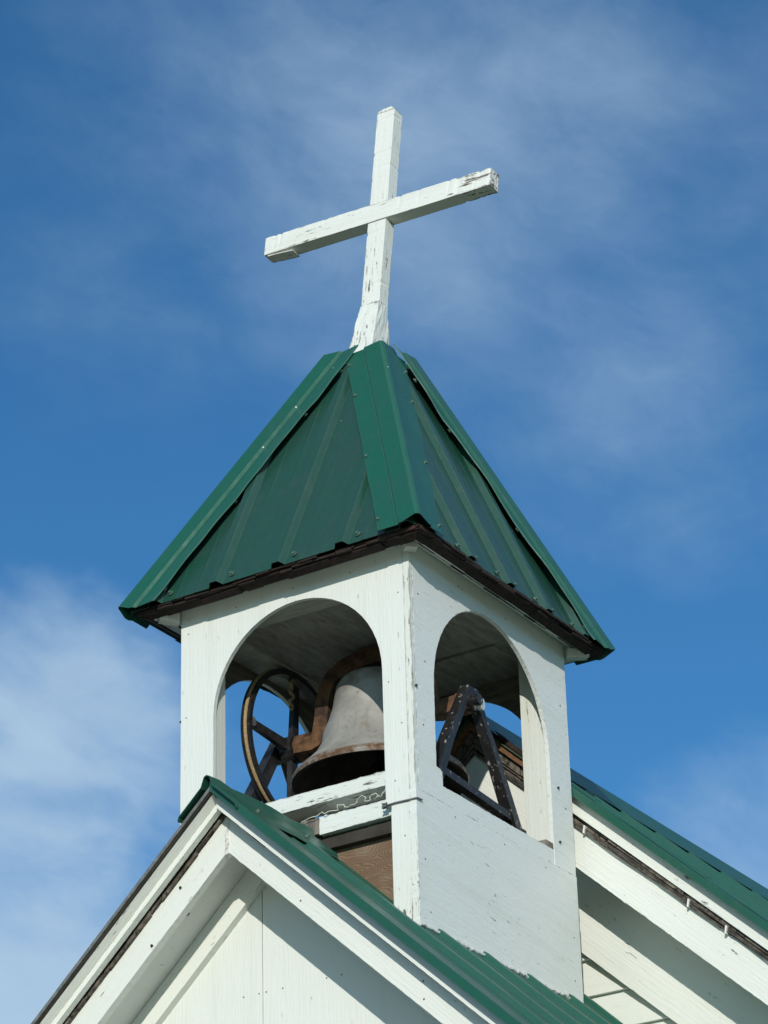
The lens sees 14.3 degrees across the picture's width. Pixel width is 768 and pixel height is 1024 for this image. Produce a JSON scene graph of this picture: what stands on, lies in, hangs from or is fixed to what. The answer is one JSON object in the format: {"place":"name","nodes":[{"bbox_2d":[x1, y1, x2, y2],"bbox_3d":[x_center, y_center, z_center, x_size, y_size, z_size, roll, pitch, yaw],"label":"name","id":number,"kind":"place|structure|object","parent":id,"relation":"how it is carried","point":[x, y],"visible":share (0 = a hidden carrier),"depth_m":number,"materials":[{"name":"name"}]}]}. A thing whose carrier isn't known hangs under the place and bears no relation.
{"place":"outdoors","nodes":[
{"label":"outdoors","id":0,"kind":"place"},
{"bbox_2d":[0,0,767,1023],"label":"sky","id":1,"kind":"structure","parent":0,"point":[595,323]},
{"bbox_3d":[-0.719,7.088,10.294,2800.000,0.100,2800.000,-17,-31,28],"label":"ground","id":2,"kind":"structure","parent":0,"visible":0},
{"bbox_2d":[31,775,622,1023],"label":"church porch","id":3,"kind":"object","parent":2,"relation":"on","point":[236,907],"visible":0.8,"depth_m":12.27,"materials":[{"name":"white metal"}]},
{"bbox_2d":[118,340,614,1002],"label":"bell tower","id":4,"kind":"structure","parent":3,"relation":"on","point":[356,502],"depth_m":13.46,"materials":[{"name":"white paint"}]},
{"bbox_2d":[244,742,314,822],"bbox_3d":[-0.462,1.314,13.788,0.100,0.611,0.875,-17,-31,28],"label":"bell stand","id":5,"kind":"object","parent":4,"relation":"on","point":[271,761],"visible":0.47,"depth_m":13.76,"materials":[{"name":"black paint"}]},
{"bbox_2d":[301,783,385,822],"bbox_3d":[-0.169,1.207,12.783,0.428,0.090,0.016,-17,-31,28],"label":"light cord","id":6,"kind":"object","parent":4,"relation":"attached to","point":[351,804],"visible":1,"depth_m":12.74,"materials":[{"name":"white plastic"}]},
{"bbox_2d":[264,106,498,352],"bbox_3d":[-0.029,-1.345,14.873,1.310,1.490,0.173,-15,-35,30],"label":"cross","id":7,"kind":"object","parent":4,"relation":"on","point":[381,214],"visible":0.88,"depth_m":14.84,"materials":[{"name":"white paint"}]},
{"bbox_2d":[381,797,422,808],"bbox_3d":[0.073,1.196,12.604,0.178,0.029,0.040,-16,-30,26],"label":"tie wire","id":8,"kind":"object","parent":4,"relation":"attached to","point":[384,805],"visible":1,"depth_m":12.61,"materials":[{"name":"grey metal"}]},
{"bbox_2d":[436,684,522,831],"bbox_3d":[0.386,1.044,13.319,0.105,0.612,0.830,-17,-31,28],"label":"bell stand","id":9,"kind":"object","parent":4,"relation":"on","point":[504,809],"visible":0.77,"depth_m":13.38,"materials":[{"name":"black metal"}]},
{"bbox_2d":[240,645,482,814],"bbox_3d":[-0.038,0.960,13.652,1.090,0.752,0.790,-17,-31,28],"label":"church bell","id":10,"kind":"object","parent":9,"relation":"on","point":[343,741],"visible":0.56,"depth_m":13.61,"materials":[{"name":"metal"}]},
{"bbox_2d":[243,668,294,802],"bbox_3d":[-0.499,1.103,13.661,0.051,0.932,0.382,-17,-31,28],"label":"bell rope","id":11,"kind":"object","parent":10,"relation":"hanging from","point":[291,693],"visible":0.78,"depth_m":13.59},
{"bbox_2d":[450,714,767,1023],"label":"church nave","id":12,"kind":"structure","parent":2,"relation":"on","point":[653,952],"depth_m":13.59,"materials":[{"name":"white metal"}]},
{"bbox_2d":[504,770,767,961],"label":"cable run","id":13,"kind":"object","parent":12,"relation":"attached to","point":[727,929],"visible":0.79,"depth_m":13.40,"materials":[{"name":"plastic"}]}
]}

